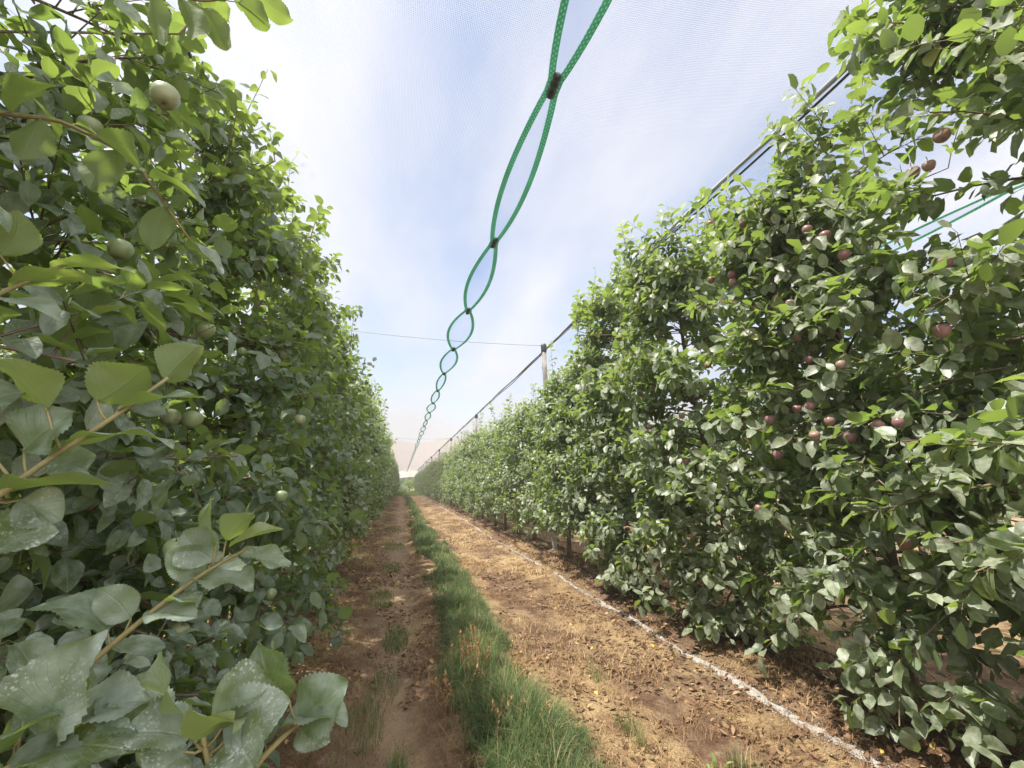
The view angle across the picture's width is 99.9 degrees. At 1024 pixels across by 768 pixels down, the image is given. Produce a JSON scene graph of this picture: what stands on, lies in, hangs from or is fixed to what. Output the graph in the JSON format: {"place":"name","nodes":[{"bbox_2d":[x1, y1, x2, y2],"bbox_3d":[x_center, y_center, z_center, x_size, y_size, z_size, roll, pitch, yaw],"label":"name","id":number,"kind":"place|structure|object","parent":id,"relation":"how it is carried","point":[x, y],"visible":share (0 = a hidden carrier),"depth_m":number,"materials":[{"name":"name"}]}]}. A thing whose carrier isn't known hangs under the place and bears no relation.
{"place":"outdoors","nodes":[
{"label":"outdoors","id":0,"kind":"place"},
{"bbox_2d":[394,490,424,495],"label":"grass","id":1,"kind":"structure","parent":0,"point":[410,493],"depth_m":59.43,"materials":[{"name":"green plant"}]},
{"bbox_2d":[249,471,614,477],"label":"end curtain","id":2,"kind":"object","parent":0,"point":[402,474],"visible":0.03,"depth_m":92.36,"materials":[{"name":"white fabric"}]},
{"bbox_2d":[0,0,1023,480],"label":"sky","id":3,"kind":"structure","parent":0,"point":[665,98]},
{"bbox_2d":[103,489,1023,767],"bbox_3d":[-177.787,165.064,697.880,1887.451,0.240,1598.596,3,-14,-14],"label":"ground","id":4,"kind":"structure","parent":0,"point":[661,705],"depth_m":3.26,"materials":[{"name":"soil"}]},
{"bbox_2d":[0,344,18,494],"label":"apple tree","id":5,"kind":"object","parent":4,"relation":"on","point":[7,354],"visible":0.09,"depth_m":6.06,"materials":[{"name":"green plant"}]},
{"bbox_2d":[0,0,269,767],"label":"apple tree","id":6,"kind":"object","parent":4,"relation":"on","point":[163,103],"visible":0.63,"depth_m":1.27,"materials":[{"name":"green plant"}]},
{"bbox_2d":[0,0,347,767],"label":"apple tree","id":7,"kind":"object","parent":4,"relation":"on","point":[66,716],"visible":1,"depth_m":0.50,"materials":[{"name":"green plant"}]},
{"bbox_2d":[0,1,363,767],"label":"apple tree","id":8,"kind":"object","parent":4,"relation":"on","point":[264,245],"visible":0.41,"depth_m":2.33,"materials":[{"name":"green plant"}]},
{"bbox_2d":[159,148,362,675],"bbox_3d":[-2.179,0.012,3.768,1.768,4.560,2.095,3,-14,-14],"label":"apple tree","id":9,"kind":"object","parent":4,"relation":"on","point":[300,307],"visible":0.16,"depth_m":3.73,"materials":[{"name":"green plant"}]},
{"bbox_2d":[217,270,362,619],"bbox_3d":[-2.530,0.380,4.850,1.749,4.252,2.121,12,-18,-41],"label":"apple tree","id":10,"kind":"object","parent":4,"relation":"on","point":[330,499],"visible":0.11,"depth_m":4.88,"materials":[{"name":"green plant"}]},
{"bbox_2d":[245,285,376,563],"bbox_3d":[-2.965,0.634,6.154,2.035,4.346,2.261,3,-14,-13],"label":"apple tree","id":11,"kind":"object","parent":4,"relation":"on","point":[355,490],"visible":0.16,"depth_m":6.14,"materials":[{"name":"green plant"}]},
{"bbox_2d":[292,366,375,563],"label":"apple tree","id":12,"kind":"object","parent":4,"relation":"on","point":[369,475],"visible":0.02,"depth_m":7.20,"materials":[{"name":"green plant"}]},
{"bbox_2d":[318,354,379,555],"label":"apple tree","id":13,"kind":"object","parent":4,"relation":"on","point":[366,458],"visible":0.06,"depth_m":8.37,"materials":[{"name":"green plant"}]},
{"bbox_2d":[330,409,390,538],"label":"apple tree","id":14,"kind":"object","parent":4,"relation":"on","point":[377,423],"visible":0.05,"depth_m":11.14,"materials":[{"name":"green plant"}]},
{"bbox_2d":[331,363,390,543],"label":"apple tree","id":15,"kind":"object","parent":4,"relation":"on","point":[370,405],"visible":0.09,"depth_m":9.80,"materials":[{"name":"green plant"}]},
{"bbox_2d":[367,398,391,519],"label":"apple tree","id":16,"kind":"object","parent":4,"relation":"on","point":[379,516],"visible":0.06,"depth_m":13.48,"materials":[{"name":"green plant"}]},
{"bbox_2d":[363,388,397,525],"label":"apple tree","id":17,"kind":"object","parent":4,"relation":"on","point":[378,448],"visible":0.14,"depth_m":12.29,"materials":[{"name":"green plant"}]},
{"bbox_2d":[374,421,390,512],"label":"apple tree","id":18,"kind":"object","parent":4,"relation":"on","point":[383,500],"visible":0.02,"depth_m":15.85,"materials":[{"name":"green plant"}]},
{"bbox_2d":[372,407,393,509],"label":"apple tree","id":19,"kind":"object","parent":4,"relation":"on","point":[380,506],"visible":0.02,"depth_m":14.86,"materials":[{"name":"green plant"}]},
{"bbox_2d":[375,435,390,514],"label":"apple tree","id":20,"kind":"object","parent":4,"relation":"on","point":[388,481],"visible":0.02,"depth_m":16.89,"materials":[{"name":"green plant"}]},
{"bbox_2d":[377,435,393,505],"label":"apple tree","id":21,"kind":"object","parent":4,"relation":"on","point":[387,474],"visible":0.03,"depth_m":18.25,"materials":[{"name":"green plant"}]},
{"bbox_2d":[381,429,396,509],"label":"apple tree","id":22,"kind":"object","parent":4,"relation":"on","point":[387,436],"visible":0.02,"depth_m":19.78,"materials":[{"name":"green plant"}]},
{"bbox_2d":[385,453,394,504],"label":"apple tree","id":23,"kind":"object","parent":4,"relation":"on","point":[389,503],"visible":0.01,"depth_m":23.34,"materials":[{"name":"green plant"}]},
{"bbox_2d":[384,433,396,504],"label":"apple tree","id":24,"kind":"object","parent":4,"relation":"on","point":[391,461],"visible":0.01,"depth_m":21.21,"materials":[{"name":"green plant"}]},
{"bbox_2d":[388,433,399,499],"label":"apple tree","id":25,"kind":"object","parent":4,"relation":"on","point":[393,484],"visible":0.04,"depth_m":24.59,"materials":[{"name":"green plant"}]},
{"bbox_2d":[399,484,407,490],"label":"shrub","id":26,"kind":"object","parent":4,"relation":"on","point":[401,488],"visible":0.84,"depth_m":94.03,"materials":[{"name":"green plant"}]},
{"bbox_2d":[399,477,413,486],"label":"dark tree","id":27,"kind":"object","parent":4,"relation":"on","point":[402,480],"visible":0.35,"depth_m":111.60,"materials":[{"name":"green plant"}]},
{"bbox_2d":[402,479,414,490],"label":"shrub","id":28,"kind":"object","parent":4,"relation":"on","point":[409,484],"visible":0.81,"depth_m":98.09,"materials":[{"name":"green plant"}]},
{"bbox_2d":[424,457,435,497],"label":"apple tree","id":29,"kind":"object","parent":4,"relation":"on","point":[429,470],"visible":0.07,"depth_m":42.09,"materials":[{"name":"green plant"}]},
{"bbox_2d":[426,457,436,498],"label":"apple tree","id":30,"kind":"object","parent":4,"relation":"on","point":[431,476],"visible":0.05,"depth_m":38.35,"materials":[{"name":"green plant"}]},
{"bbox_2d":[426,459,437,498],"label":"apple tree","id":31,"kind":"object","parent":4,"relation":"on","point":[430,474],"visible":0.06,"depth_m":39.98,"materials":[{"name":"green plant"}]},
{"bbox_2d":[430,458,438,500],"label":"apple tree","id":32,"kind":"object","parent":4,"relation":"on","point":[432,481],"visible":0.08,"depth_m":35.97,"materials":[{"name":"green plant"}]},
{"bbox_2d":[427,451,442,499],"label":"apple tree","id":33,"kind":"object","parent":4,"relation":"on","point":[432,467],"visible":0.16,"depth_m":37.46,"materials":[{"name":"green plant"}]},
{"bbox_2d":[433,463,441,501],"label":"apple tree","id":34,"kind":"object","parent":4,"relation":"on","point":[434,496],"visible":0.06,"depth_m":33.66,"materials":[{"name":"green plant"}]},
{"bbox_2d":[432,451,444,498],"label":"apple tree","id":35,"kind":"object","parent":4,"relation":"on","point":[435,480],"visible":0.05,"depth_m":32.50,"materials":[{"name":"green plant"}]},
{"bbox_2d":[434,460,445,501],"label":"apple tree","id":36,"kind":"object","parent":4,"relation":"on","point":[437,480],"visible":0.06,"depth_m":31.21,"materials":[{"name":"green plant"}]},
{"bbox_2d":[436,456,447,502],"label":"apple tree","id":37,"kind":"object","parent":4,"relation":"on","point":[438,474],"visible":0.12,"depth_m":30.11,"materials":[{"name":"green plant"}]},
{"bbox_2d":[438,447,449,496],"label":"apple tree","id":38,"kind":"object","parent":4,"relation":"on","point":[439,488],"visible":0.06,"depth_m":28.82,"materials":[{"name":"green plant"}]},
{"bbox_2d":[438,442,457,505],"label":"apple tree","id":39,"kind":"object","parent":4,"relation":"on","point":[446,457],"visible":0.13,"depth_m":26.27,"materials":[{"name":"green plant"}]},
{"bbox_2d":[437,441,459,504],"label":"apple tree","id":40,"kind":"object","parent":4,"relation":"on","point":[444,451],"visible":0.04,"depth_m":27.60,"materials":[{"name":"green plant"}]},
{"bbox_2d":[440,451,462,506],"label":"apple tree","id":41,"kind":"object","parent":4,"relation":"on","point":[444,486],"visible":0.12,"depth_m":25.12,"materials":[{"name":"green plant"}]},
{"bbox_2d":[444,440,462,507],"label":"apple tree","id":42,"kind":"object","parent":4,"relation":"on","point":[450,460],"visible":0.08,"depth_m":23.91,"materials":[{"name":"green plant"}]},
{"bbox_2d":[427,663,480,721],"bbox_3d":[-0.386,1.862,2.649,0.373,0.290,0.221,11,-17,-40],"label":"seed stalk","id":43,"kind":"object","parent":4,"relation":"on","point":[445,683],"visible":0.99,"depth_m":2.58,"materials":[{"name":"brown plant"}]},
{"bbox_2d":[442,434,465,508],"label":"apple tree","id":44,"kind":"object","parent":4,"relation":"on","point":[447,483],"visible":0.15,"depth_m":22.65,"materials":[{"name":"green plant"}]},
{"bbox_2d":[445,442,467,507],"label":"apple tree","id":45,"kind":"object","parent":4,"relation":"on","point":[451,478],"visible":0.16,"depth_m":21.39,"materials":[{"name":"green plant"}]},
{"bbox_2d":[451,445,481,512],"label":"apple tree","id":46,"kind":"object","parent":4,"relation":"on","point":[458,471],"visible":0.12,"depth_m":20.18,"materials":[{"name":"green plant"}]},
{"bbox_2d":[453,422,481,505],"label":"apple tree","id":47,"kind":"object","parent":4,"relation":"on","point":[461,468],"visible":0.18,"depth_m":18.98,"materials":[{"name":"green plant"}]},
{"bbox_2d":[455,418,491,516],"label":"apple tree","id":48,"kind":"object","parent":4,"relation":"on","point":[469,458],"visible":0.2,"depth_m":17.73,"materials":[{"name":"green plant"}]},
{"bbox_2d":[473,414,477,515],"bbox_3d":[-1.586,3.601,18.651,0.132,4.650,0.126,5,-14,-18],"label":"concrete post","id":49,"kind":"object","parent":4,"relation":"on","point":[476,417],"visible":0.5,"depth_m":19.03,"materials":[{"name":"grey concrete"}]},
{"bbox_2d":[463,412,495,518],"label":"apple tree","id":50,"kind":"object","parent":4,"relation":"on","point":[476,437],"visible":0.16,"depth_m":16.60,"materials":[{"name":"green plant"}]},
{"bbox_2d":[466,425,503,522],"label":"apple tree","id":51,"kind":"object","parent":4,"relation":"on","point":[472,487],"visible":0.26,"depth_m":15.29,"materials":[{"name":"green plant"}]},
{"bbox_2d":[473,419,514,525],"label":"apple tree","id":52,"kind":"object","parent":4,"relation":"on","point":[483,509],"visible":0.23,"depth_m":13.97,"materials":[{"name":"green plant"}]},
{"bbox_2d":[474,402,529,529],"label":"apple tree","id":53,"kind":"object","parent":4,"relation":"on","point":[491,454],"visible":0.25,"depth_m":12.79,"materials":[{"name":"green plant"}]},
{"bbox_2d":[485,402,534,534],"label":"apple tree","id":54,"kind":"object","parent":4,"relation":"on","point":[498,468],"visible":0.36,"depth_m":11.51,"materials":[{"name":"green plant"}]},
{"bbox_2d":[404,494,623,767],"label":"grass strip","id":55,"kind":"object","parent":4,"relation":"on","point":[529,738],"depth_m":2.62,"materials":[{"name":"green plant"}]},
{"bbox_2d":[448,620,491,686],"bbox_3d":[-0.283,1.902,3.018,0.275,0.399,0.262,-6,-14,23],"label":"seed stalk","id":56,"kind":"object","parent":55,"relation":"on","point":[478,648],"visible":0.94,"depth_m":3.00,"materials":[{"name":"brown plant"}]},
{"bbox_2d":[474,649,531,683],"bbox_3d":[-0.073,1.924,2.865,0.383,0.269,0.245,3,-14,-14],"label":"seed stalk","id":57,"kind":"object","parent":55,"relation":"on","point":[521,663],"visible":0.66,"depth_m":2.86,"materials":[{"name":"beige plant"}]},
{"bbox_2d":[488,689,552,742],"bbox_3d":[0.033,1.798,2.335,0.359,0.250,0.184,6,-15,-24],"label":"seed stalk","id":58,"kind":"object","parent":55,"relation":"on","point":[501,705],"visible":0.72,"depth_m":2.33,"materials":[{"name":"brown plant"}]},
{"bbox_2d":[494,383,545,539],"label":"apple tree","id":59,"kind":"object","parent":4,"relation":"on","point":[512,451],"visible":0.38,"depth_m":10.29,"materials":[{"name":"green plant"}]},
{"bbox_2d":[512,379,578,536],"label":"apple tree","id":60,"kind":"object","parent":4,"relation":"on","point":[528,455],"visible":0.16,"depth_m":9.24,"materials":[{"name":"green plant"}]},
{"bbox_2d":[541,343,556,549],"bbox_3d":[0.783,1.365,9.090,0.132,4.650,0.126,1,-13,-14],"label":"concrete post","id":61,"kind":"object","parent":4,"relation":"on","point":[545,377],"visible":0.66,"depth_m":9.42,"materials":[{"name":"grey concrete"}]},
{"bbox_2d":[348,330,546,345],"bbox_3d":[-1.329,-0.949,9.092,4.501,0.073,0.015,3,-14,-14],"label":"cross wire","id":62,"kind":"object","parent":61,"relation":"attached to","point":[445,340],"visible":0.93,"depth_m":9.03,"materials":[{"name":"metal"}]},
{"bbox_2d":[407,0,677,471],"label":"hail net","id":63,"kind":"object","parent":61,"relation":"attached to","point":[424,452],"visible":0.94,"depth_m":3.95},
{"bbox_2d":[490,237,497,247],"bbox_3d":[-0.201,-1.578,4.807,0.056,0.050,0.182,-2,-11,-16],"label":"net clip","id":64,"kind":"object","parent":63,"relation":"attached to","point":[494,242],"visible":0.96,"depth_m":4.77,"materials":[{"name":"black plastic"}]},
{"bbox_2d":[546,72,560,98],"bbox_3d":[0.283,-2.021,2.918,0.056,0.050,0.182,3,-14,-14],"label":"net clip","id":65,"kind":"object","parent":63,"relation":"attached to","point":[553,87],"visible":1,"depth_m":2.89,"materials":[{"name":"black plastic"}]},
{"bbox_2d":[516,341,598,558],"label":"apple tree","id":66,"kind":"object","parent":4,"relation":"on","point":[543,503],"visible":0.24,"depth_m":7.96,"materials":[{"name":"green plant"}]},
{"bbox_2d":[526,332,635,567],"bbox_3d":[1.204,0.942,6.922,1.710,3.983,2.228,3,-14,-14],"label":"apple tree","id":67,"kind":"object","parent":4,"relation":"on","point":[572,518],"visible":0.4,"depth_m":6.78,"materials":[{"name":"green plant"}]},
{"bbox_2d":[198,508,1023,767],"bbox_3d":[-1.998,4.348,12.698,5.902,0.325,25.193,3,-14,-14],"label":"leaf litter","id":68,"kind":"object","parent":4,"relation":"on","point":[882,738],"visible":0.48,"depth_m":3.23,"materials":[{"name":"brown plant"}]},
{"bbox_2d":[552,255,700,605],"bbox_3d":[1.537,0.373,5.806,1.739,4.556,2.598,3,-14,-14],"label":"apple tree","id":69,"kind":"object","parent":4,"relation":"on","point":[613,512],"visible":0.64,"depth_m":5.40,"materials":[{"name":"green plant"}]},
{"bbox_2d":[612,424,642,494],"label":"apple tree","id":70,"kind":"object","parent":4,"relation":"on","point":[621,461],"visible":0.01,"depth_m":14.10,"materials":[{"name":"green plant"}]},
{"bbox_2d":[427,499,925,767],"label":"lime line","id":71,"kind":"object","parent":4,"relation":"on","point":[755,693],"visible":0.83,"depth_m":2.94,"materials":[{"name":"white"}]},
{"bbox_2d":[651,401,704,534],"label":"apple tree","id":72,"kind":"object","parent":4,"relation":"on","point":[684,420],"visible":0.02,"depth_m":11.79,"materials":[{"name":"green plant"}]},
{"bbox_2d":[679,397,744,524],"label":"apple tree","id":73,"kind":"object","parent":4,"relation":"on","point":[712,447],"visible":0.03,"depth_m":10.63,"materials":[{"name":"green plant"}]},
{"bbox_2d":[707,752,732,767],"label":"weed","id":74,"kind":"object","parent":4,"relation":"on","point":[714,761],"visible":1,"depth_m":2.20,"materials":[{"name":"green plant"}]},
{"bbox_2d":[570,201,873,650],"bbox_3d":[1.748,0.094,4.454,2.081,4.598,2.467,-1,-13,3],"label":"apple tree","id":75,"kind":"object","parent":4,"relation":"on","point":[656,296],"visible":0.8,"depth_m":4.11,"materials":[{"name":"green plant"}]},
{"bbox_2d":[439,502,1017,760],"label":"drip hose","id":76,"kind":"object","parent":4,"relation":"on","point":[840,683],"visible":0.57,"depth_m":3.19,"materials":[{"name":"plastic"}]},
{"bbox_2d":[462,508,1023,727],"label":"drip hose","id":77,"kind":"object","parent":4,"relation":"on","point":[825,652],"visible":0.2,"depth_m":3.66,"materials":[{"name":"plastic"}]},
{"bbox_2d":[719,401,810,541],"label":"apple tree","id":78,"kind":"object","parent":4,"relation":"on","point":[731,444],"visible":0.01,"depth_m":9.41,"materials":[{"name":"green plant"}]},
{"bbox_2d":[764,357,875,546],"bbox_3d":[5.731,1.254,8.001,1.768,3.888,2.219,3,-14,-14],"label":"apple tree","id":79,"kind":"object","parent":4,"relation":"on","point":[807,415],"visible":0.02,"depth_m":7.90,"materials":[{"name":"green plant"}]},
{"bbox_2d":[684,53,1023,767],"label":"apple tree","id":80,"kind":"object","parent":4,"relation":"on","point":[814,245],"visible":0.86,"depth_m":2.65,"materials":[{"name":"green plant"}]},
{"bbox_2d":[821,315,978,557],"bbox_3d":[6.048,0.885,6.729,1.911,4.053,2.089,3,-14,-14],"label":"apple tree","id":81,"kind":"object","parent":4,"relation":"on","point":[922,550],"depth_m":6.53,"materials":[{"name":"green plant"}]},
{"bbox_2d":[802,0,1023,767],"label":"apple tree","id":82,"kind":"object","parent":4,"relation":"on","point":[963,39],"visible":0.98,"depth_m":2.01,"materials":[{"name":"green plant"}]},
{"bbox_2d":[932,318,1023,530],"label":"apple tree","id":83,"kind":"object","parent":4,"relation":"on","point":[998,518],"visible":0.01,"depth_m":5.12,"materials":[{"name":"green plant"}]},
{"bbox_2d":[325,526,811,767],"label":"sparse grass","id":84,"kind":"structure","parent":0,"point":[395,762],"depth_m":2.68,"materials":[{"name":"green plant"}]},
{"bbox_3d":[-6.240,3.569,28.265,4.502,0.123,0.022,3,-14,-14],"label":"cross wire","id":85,"kind":"object","parent":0,"visible":0},
{"bbox_2d":[325,0,568,471],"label":"hail net","id":86,"kind":"object","parent":85,"relation":"hanging from","point":[403,451],"visible":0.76,"depth_m":4.22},
{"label":"concrete post","id":87,"kind":"object","parent":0,"visible":0},
{"bbox_2d":[428,17,904,460],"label":"ridge cable","id":88,"kind":"object","parent":87,"relation":"attached to","point":[799,119],"visible":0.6,"depth_m":4.35,"materials":[{"name":"black metal"}]},
{"bbox_2d":[422,14,906,465],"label":"net roll","id":89,"kind":"object","parent":88,"relation":"attached to","point":[827,85],"visible":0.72,"depth_m":4.26,"materials":[{"name":"plastic"}]},
{"bbox_2d":[428,185,1013,461],"bbox_3d":[-2.512,3.461,27.259,2.168,0.463,66.258,3,-14,-14],"label":"hail net","id":90,"kind":"object","parent":88,"relation":"hanging from","point":[447,448],"visible":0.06,"depth_m":4.75,"materials":[{"name":"plastic"}]},
{"bbox_2d":[676,183,1023,361],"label":"hail net","id":91,"kind":"object","parent":90,"relation":"attached to","point":[965,214],"visible":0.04,"depth_m":4.30,"materials":[{"name":"plastic"}]},
{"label":"net roll","id":92,"kind":"object","parent":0,"visible":0},
{"bbox_2d":[163,0,262,203],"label":"ridge cable","id":93,"kind":"object","parent":92,"relation":"attached to","point":[189,55],"depth_m":2.96,"materials":[{"name":"black plastic"}]}
]}

